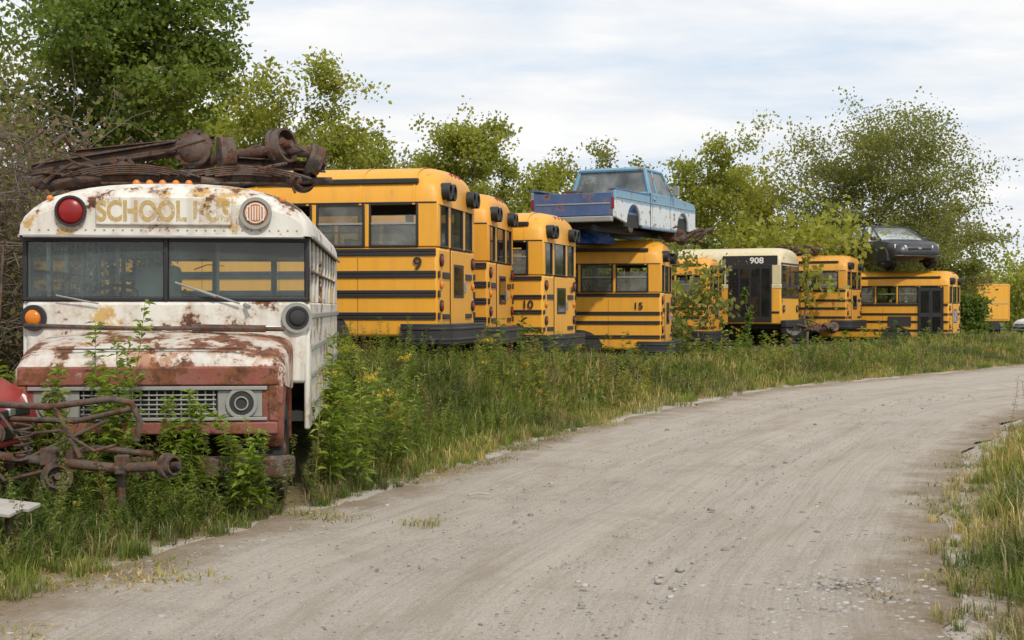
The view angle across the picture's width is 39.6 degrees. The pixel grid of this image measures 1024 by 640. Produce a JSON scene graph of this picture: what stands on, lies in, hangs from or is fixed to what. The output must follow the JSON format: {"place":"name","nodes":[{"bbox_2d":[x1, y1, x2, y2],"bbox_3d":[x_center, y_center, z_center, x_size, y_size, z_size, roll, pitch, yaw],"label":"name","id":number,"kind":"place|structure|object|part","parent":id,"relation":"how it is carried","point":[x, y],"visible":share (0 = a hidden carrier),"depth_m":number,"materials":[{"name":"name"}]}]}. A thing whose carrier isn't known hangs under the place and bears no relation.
{"place":"outdoors","nodes":[
{"label":"outdoors","id":0,"kind":"place"},
{"bbox_2d":[0,365,1023,639],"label":"dirt road","id":1,"kind":"structure","parent":0,"point":[452,601],"depth_m":9.59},
{"bbox_2d":[468,492,488,495],"bbox_3d":[-0.280,1.457,11.916,0.184,0.029,0.032,0,1,-14],"label":"fallen stick","id":2,"kind":"object","parent":1,"relation":"on","point":[478,493],"visible":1,"depth_m":11.92,"materials":[{"name":"beige wood"}]},
{"bbox_2d":[7,391,1023,639],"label":"gravel stones","id":3,"kind":"object","parent":1,"relation":"on","point":[819,587],"visible":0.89,"depth_m":8.32,"materials":[{"name":"grey gravel"}]},
{"bbox_2d":[0,0,1023,293],"label":"sky","id":4,"kind":"structure","parent":0,"point":[653,77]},
{"bbox_2d":[9,314,1023,639],"bbox_3d":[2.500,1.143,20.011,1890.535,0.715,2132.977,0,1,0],"label":"ground","id":5,"kind":"structure","parent":0,"point":[299,434],"depth_m":12.59,"materials":[{"name":"soil"}]},
{"bbox_2d":[0,360,23,452],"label":"leafy sapling","id":6,"kind":"object","parent":5,"relation":"on","point":[6,375],"visible":0.16,"depth_m":11.13,"materials":[{"name":"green plant"}]},
{"bbox_2d":[0,378,40,448],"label":"red car","id":7,"kind":"object","parent":5,"relation":"on","point":[10,392],"visible":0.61,"depth_m":10.51,"materials":[{"name":"paint"}]},
{"bbox_2d":[0,498,40,543],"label":"fallen board","id":8,"kind":"object","parent":5,"relation":"on","point":[7,511],"visible":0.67,"depth_m":8.89,"materials":[{"name":"wood"}]},
{"bbox_2d":[24,362,89,487],"bbox_3d":[-3.453,0.894,10.931,0.476,1.160,0.729,0,1,27],"label":"leafy sapling","id":9,"kind":"object","parent":5,"relation":"on","point":[56,389],"visible":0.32,"depth_m":10.75,"materials":[{"name":"foliage"},{"name":"bark"}]},
{"bbox_2d":[0,395,181,526],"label":"rusty chassis frame","id":10,"kind":"object","parent":5,"relation":"on","point":[167,465],"visible":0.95,"depth_m":9.91,"materials":[{"name":"metal"}]},
{"bbox_2d":[0,24,210,366],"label":"tree","id":11,"kind":"object","parent":5,"relation":"on","point":[5,72],"visible":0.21,"depth_m":24.67,"materials":[{"name":"green plant"}]},
{"bbox_2d":[0,111,223,446],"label":"dead vine thicket","id":12,"kind":"object","parent":5,"relation":"on","point":[11,314],"visible":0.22,"depth_m":13.98,"materials":[{"name":"brown plant"}]},
{"bbox_2d":[0,27,230,373],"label":"dead vine thicket","id":13,"kind":"object","parent":5,"relation":"on","point":[17,182],"visible":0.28,"depth_m":15.27,"materials":[{"name":"brown plant"}]},
{"bbox_2d":[81,299,156,498],"bbox_3d":[-2.988,0.674,10.639,0.709,1.663,0.497,0,1,21],"label":"leafy sapling","id":14,"kind":"object","parent":5,"relation":"on","point":[113,422],"visible":0.75,"depth_m":10.58,"materials":[{"name":"foliage"},{"name":"bark"}]},
{"bbox_2d":[0,0,270,256],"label":"maple tree","id":15,"kind":"object","parent":5,"relation":"on","point":[143,33],"visible":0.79,"depth_m":25.25,"materials":[{"name":"green plant"}]},
{"bbox_2d":[0,180,339,500],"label":"old white school bus","id":16,"kind":"object","parent":5,"relation":"on","point":[255,359],"visible":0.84,"depth_m":11.93,"materials":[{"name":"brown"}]},
{"bbox_2d":[22,127,332,193],"bbox_3d":[-2.998,-1.423,12.907,2.735,0.628,1.017,0,1,-5],"label":"rusty axle pile","id":17,"kind":"object","parent":16,"relation":"on","point":[271,161],"visible":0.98,"depth_m":12.73,"materials":[{"name":"metal"}]},
{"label":"window frames","id":18,"kind":"part","parent":16,"relation":"part of","materials":[{"name":"black metal"}]},
{"bbox_2d":[157,389,212,503],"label":"leafy sapling","id":19,"kind":"object","parent":5,"relation":"on","point":[193,430],"visible":0.7,"depth_m":10.80,"materials":[{"name":"green leaves"},{"name":"plant stems"}]},
{"bbox_2d":[145,97,257,162],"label":"ash tree","id":20,"kind":"object","parent":5,"relation":"on","point":[220,128],"visible":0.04,"depth_m":35.26,"materials":[{"name":"green plant"}]},
{"bbox_2d":[207,410,275,519],"bbox_3d":[-2.011,1.101,10.728,0.460,0.810,0.774,0,1,-25],"label":"leafy sapling","id":21,"kind":"object","parent":5,"relation":"on","point":[246,466],"visible":0.84,"depth_m":10.60,"materials":[{"name":"green leaves"},{"name":"plant stems"}]},
{"bbox_2d":[16,194,523,355],"bbox_3d":[-4.470,-0.695,25.931,9.212,3.077,2.544,0,1,10],"label":"school bus","id":22,"kind":"object","parent":5,"relation":"on","point":[495,221],"visible":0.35,"depth_m":24.45,"materials":[{"name":"yellow metal"}]},
{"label":"window frames","id":23,"kind":"part","parent":22,"relation":"part of","materials":[{"name":"metal"}]},
{"bbox_3d":[-0.180,-0.396,25.177,0.021,1.160,0.920,0,1,10],"label":"emergency door","id":24,"kind":"part","parent":22,"relation":"part of","materials":[{"name":"yellow metal"}]},
{"bbox_3d":[-0.166,-0.526,25.174,0.008,0.500,0.640,0,1,10],"label":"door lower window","id":25,"kind":"part","parent":22,"relation":"part of","materials":[{"name":"black rubber"}]},
{"bbox_2d":[71,167,485,354],"bbox_3d":[-3.623,-0.750,22.115,6.212,3.077,2.544,0,1,11],"label":"school bus","id":26,"kind":"object","parent":5,"relation":"on","point":[424,281],"visible":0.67,"depth_m":20.66,"materials":[{"name":"yellow metal"}]},
{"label":"window frames","id":27,"kind":"part","parent":26,"relation":"part of","materials":[{"name":"metal"}]},
{"bbox_3d":[-0.820,-0.454,21.573,0.021,1.160,0.920,0,1,11],"label":"emergency door","id":28,"kind":"part","parent":26,"relation":"part of","materials":[{"name":"yellow metal"}]},
{"bbox_3d":[-0.806,-0.584,21.569,0.008,0.500,0.640,0,1,11],"label":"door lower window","id":29,"kind":"part","parent":26,"relation":"part of","materials":[{"name":"black rubber"}]},
{"bbox_2d":[207,46,393,170],"bbox_3d":[-5.300,-2.612,34.159,5.253,7.889,5.480,0,1,0],"label":"ash tree","id":30,"kind":"object","parent":5,"relation":"on","point":[335,141],"visible":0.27,"depth_m":33.68,"materials":[{"name":"green plant"}]},
{"bbox_2d":[0,345,623,601],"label":"tall grass","id":31,"kind":"structure","parent":5,"relation":"on","point":[453,449],"depth_m":12.62,"materials":[{"name":"green plant"}]},
{"bbox_2d":[0,316,627,565],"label":"weeds","id":32,"kind":"object","parent":5,"relation":"on","point":[53,522],"visible":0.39,"depth_m":10.73,"materials":[{"name":"green plant"}]},
{"bbox_2d":[314,332,385,492],"bbox_3d":[-1.386,0.796,12.181,0.643,1.388,0.441,0,1,31],"label":"leafy sapling","id":33,"kind":"object","parent":5,"relation":"on","point":[338,456],"visible":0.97,"depth_m":12.20,"materials":[{"name":"green leaves"},{"name":"plant stems"}]},
{"bbox_2d":[303,343,458,492],"bbox_3d":[-1.298,0.854,13.841,1.468,1.271,3.887,0,1,0],"label":"goldenrod stand","id":34,"kind":"object","parent":5,"relation":"on","point":[396,401],"visible":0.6,"depth_m":13.65,"materials":[{"name":"green plant"}]},
{"bbox_2d":[324,110,470,181],"bbox_3d":[-3.328,-2.054,36.578,4.833,6.715,5.163,0,1,0],"label":"ash tree","id":35,"kind":"object","parent":5,"relation":"on","point":[381,156],"visible":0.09,"depth_m":36.84,"materials":[{"name":"green plant"}]},
{"bbox_2d":[393,140,497,191],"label":"ash tree","id":36,"kind":"object","parent":5,"relation":"on","point":[407,164],"visible":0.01,"depth_m":40.02,"materials":[{"name":"green plant"}]},
{"bbox_2d":[323,212,584,355],"bbox_3d":[-3.223,-0.540,28.714,9.212,3.077,2.544,0,1,17],"label":"school bus","id":37,"kind":"object","parent":5,"relation":"on","point":[542,297],"visible":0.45,"depth_m":26.70,"materials":[{"name":"yellow metal"}]},
{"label":"window frames","id":38,"kind":"part","parent":37,"relation":"part of","materials":[{"name":"black metal"}]},
{"bbox_3d":[0.942,-0.237,27.443,0.021,1.160,0.920,0,1,17],"label":"emergency door","id":39,"kind":"part","parent":37,"relation":"part of","materials":[{"name":"yellow metal"}]},
{"bbox_3d":[0.956,-0.367,27.438,0.008,0.500,0.640,0,1,17],"label":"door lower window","id":40,"kind":"part","parent":37,"relation":"part of","materials":[{"name":"black rubber"}]},
{"bbox_2d":[407,95,554,212],"bbox_3d":[-0.895,-2.354,37.836,4.520,7.280,4.560,0,1,0],"label":"boxelder tree","id":41,"kind":"object","parent":5,"relation":"on","point":[464,142],"visible":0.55,"depth_m":37.62,"materials":[{"name":"green plant"}]},
{"bbox_2d":[0,134,998,362],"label":"undergrowth","id":42,"kind":"object","parent":5,"relation":"on","point":[975,318],"visible":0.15,"depth_m":41.22,"materials":[{"name":"green plant"}]},
{"bbox_2d":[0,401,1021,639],"bbox_3d":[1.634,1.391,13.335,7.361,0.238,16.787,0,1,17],"label":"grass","id":43,"kind":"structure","parent":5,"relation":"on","point":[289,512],"depth_m":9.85,"materials":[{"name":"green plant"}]},
{"bbox_2d":[492,155,609,286],"bbox_3d":[0.317,-1.756,40.147,5.168,5.992,4.793,0,1,0],"label":"boxelder tree","id":44,"kind":"object","parent":5,"relation":"on","point":[544,177],"visible":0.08,"depth_m":39.62,"materials":[{"name":"green plant"}]},
{"bbox_2d":[494,240,681,355],"bbox_3d":[-0.650,-0.327,33.975,9.212,3.077,2.544,0,1,12],"label":"school bus","id":45,"kind":"object","parent":5,"relation":"on","point":[642,316],"visible":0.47,"depth_m":32.14,"materials":[{"name":"yellow metal"}]},
{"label":"window frames","id":46,"kind":"part","parent":45,"relation":"part of","materials":[{"name":"black metal"}]},
{"bbox_2d":[576,230,614,244],"bbox_3d":[1.511,-1.942,31.959,1.644,0.469,1.127,0,1,0],"label":"blue tarp","id":47,"kind":"object","parent":45,"relation":"on","point":[588,237],"visible":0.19,"depth_m":31.72,"materials":[{"name":"fabric"}]},
{"bbox_2d":[530,167,696,239],"bbox_3d":[2.507,-2.677,32.472,2.166,1.550,5.520,0,1,26],"label":"pickup truck","id":48,"kind":"object","parent":45,"relation":"on","point":[630,203],"visible":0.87,"depth_m":31.68,"materials":[{"name":"paint"}]},
{"bbox_3d":[3.611,-0.027,33.072,0.021,1.160,0.920,0,1,12],"label":"emergency door","id":49,"kind":"part","parent":45,"relation":"part of","materials":[{"name":"yellow metal"}]},
{"bbox_2d":[660,225,713,245],"bbox_3d":[4.157,-1.970,33.363,1.305,0.450,0.988,0,1,-4],"label":"scrap metal pile","id":50,"kind":"object","parent":45,"relation":"on","point":[681,237],"visible":0.92,"depth_m":33.26,"materials":[{"name":"metal"}]},
{"bbox_2d":[547,135,657,286],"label":"boxelder tree","id":51,"kind":"object","parent":5,"relation":"on","point":[600,154],"visible":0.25,"depth_m":40.81,"materials":[{"name":"green plant"}]},
{"bbox_2d":[641,195,710,281],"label":"ash tree","id":52,"kind":"object","parent":5,"relation":"on","point":[696,246],"depth_m":53.46,"materials":[{"name":"green plant"}]},
{"bbox_2d":[624,257,728,341],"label":"school bus","id":53,"kind":"object","parent":5,"relation":"on","point":[716,334],"visible":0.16,"depth_m":44.24,"materials":[{"name":"yellow metal"}]},
{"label":"window frames","id":54,"kind":"part","parent":53,"relation":"part of","materials":[{"name":"black metal"}]},
{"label":"emergency door","id":55,"kind":"part","parent":53,"relation":"part of","materials":[{"name":"yellow metal"}]},
{"bbox_2d":[359,331,1023,419],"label":"tall grass","id":56,"kind":"structure","parent":5,"relation":"on","point":[792,379],"depth_m":29.67,"materials":[{"name":"green plant"}]},
{"bbox_2d":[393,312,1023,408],"bbox_3d":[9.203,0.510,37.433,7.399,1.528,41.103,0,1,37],"label":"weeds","id":57,"kind":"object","parent":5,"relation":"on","point":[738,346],"visible":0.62,"depth_m":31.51,"materials":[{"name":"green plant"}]},
{"bbox_2d":[658,109,795,344],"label":"boxelder tree","id":58,"kind":"object","parent":5,"relation":"on","point":[731,181],"visible":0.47,"depth_m":56.87,"materials":[{"name":"green plant"}]},
{"bbox_2d":[672,248,803,337],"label":"transit bus","id":59,"kind":"object","parent":5,"relation":"on","point":[768,278],"visible":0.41,"depth_m":46.48,"materials":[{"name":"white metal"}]},
{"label":"window frames","id":60,"kind":"part","parent":59,"relation":"part of","materials":[{"name":"black metal"}]},
{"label":"entrance door","id":61,"kind":"part","parent":59,"relation":"part of","materials":[{"name":"black rubber"}]},
{"bbox_2d":[740,286,753,348],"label":"shrub","id":62,"kind":"object","parent":5,"relation":"on","point":[748,313],"visible":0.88,"depth_m":42.75,"materials":[{"name":"green plant"}]},
{"bbox_2d":[705,172,819,341],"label":"boxelder tree","id":63,"kind":"object","parent":5,"relation":"on","point":[769,211],"visible":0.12,"depth_m":62.98,"materials":[{"name":"green plant"}]},
{"bbox_2d":[516,171,1023,344],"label":"background trees","id":64,"kind":"object","parent":5,"relation":"on","point":[822,237],"visible":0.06,"depth_m":54.20,"materials":[{"name":"green plant"}]},
{"bbox_2d":[682,255,866,340],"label":"school bus","id":65,"kind":"object","parent":5,"relation":"on","point":[846,315],"visible":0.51,"depth_m":50.45,"materials":[{"name":"yellow metal"}]},
{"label":"window frames","id":66,"kind":"part","parent":65,"relation":"part of","materials":[{"name":"black metal"}]},
{"bbox_2d":[774,243,820,255],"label":"scrap metal pile","id":67,"kind":"object","parent":65,"relation":"on","point":[814,251],"visible":0.58,"depth_m":50.48,"materials":[{"name":"metal"}]},
{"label":"emergency door","id":68,"kind":"part","parent":65,"relation":"part of","materials":[{"name":"yellow metal"}]},
{"bbox_2d":[799,248,813,344],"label":"shrub","id":69,"kind":"object","parent":5,"relation":"on","point":[806,293],"visible":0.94,"depth_m":48.95,"materials":[{"name":"green plant"}]},
{"bbox_2d":[797,318,838,333],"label":"scrap metal pile","id":70,"kind":"object","parent":5,"relation":"on","point":[832,327],"visible":1,"depth_m":45.18,"materials":[{"name":"metal"}]},
{"bbox_2d":[730,271,964,344],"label":"school bus","id":71,"kind":"object","parent":5,"relation":"on","point":[940,308],"visible":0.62,"depth_m":52.84,"materials":[{"name":"yellow metal"}]},
{"bbox_2d":[840,226,941,270],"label":"dark hatchback car","id":72,"kind":"object","parent":71,"relation":"on","point":[899,244],"visible":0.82,"depth_m":52.79,"materials":[{"name":"paint"}]},
{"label":"windows","id":73,"kind":"part","parent":72,"relation":"part of","materials":[{"name":"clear glass"}]},
{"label":"window frames","id":74,"kind":"part","parent":71,"relation":"part of","materials":[{"name":"black metal"}]},
{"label":"open side door","id":75,"kind":"part","parent":71,"relation":"part of","materials":[{"name":"black metal"}]},
{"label":"emergency door","id":76,"kind":"part","parent":71,"relation":"part of","materials":[{"name":"yellow metal"}]},
{"bbox_2d":[747,86,1022,342],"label":"elm tree","id":77,"kind":"object","parent":5,"relation":"on","point":[879,145],"visible":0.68,"depth_m":60.35,"materials":[{"name":"green plant"}]},
{"bbox_2d":[885,186,1019,332],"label":"boxelder tree","id":78,"kind":"object","parent":5,"relation":"on","point":[975,267],"visible":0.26,"depth_m":68.53,"materials":[{"name":"green plant"}]},
{"bbox_2d":[905,284,1009,334],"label":"yellow box truck","id":79,"kind":"object","parent":5,"relation":"on","point":[1001,312],"visible":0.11,"depth_m":70.14,"materials":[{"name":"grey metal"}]},
{"bbox_2d":[968,276,992,283],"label":"scrap metal pile","id":80,"kind":"object","parent":79,"relation":"on","point":[991,281],"visible":0.2,"depth_m":71.19,"materials":[{"name":"metal"}]},
{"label":"rear door","id":81,"kind":"part","parent":79,"relation":"part of","materials":[{"name":"yellow metal"}]},
{"bbox_2d":[918,417,1023,639],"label":"verge grass","id":82,"kind":"structure","parent":5,"relation":"on","point":[1005,505],"depth_m":9.25,"materials":[{"name":"green plant"}]},
{"bbox_2d":[997,376,1023,571],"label":"verge weeds","id":83,"kind":"object","parent":5,"relation":"on","point":[1010,426],"visible":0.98,"depth_m":13.20,"materials":[{"name":"green plant"}]},
{"bbox_2d":[1011,319,1023,332],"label":"white car","id":84,"kind":"object","parent":5,"relation":"on","point":[1019,323],"visible":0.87,"depth_m":65.79,"materials":[{"name":"paint"}]}
]}

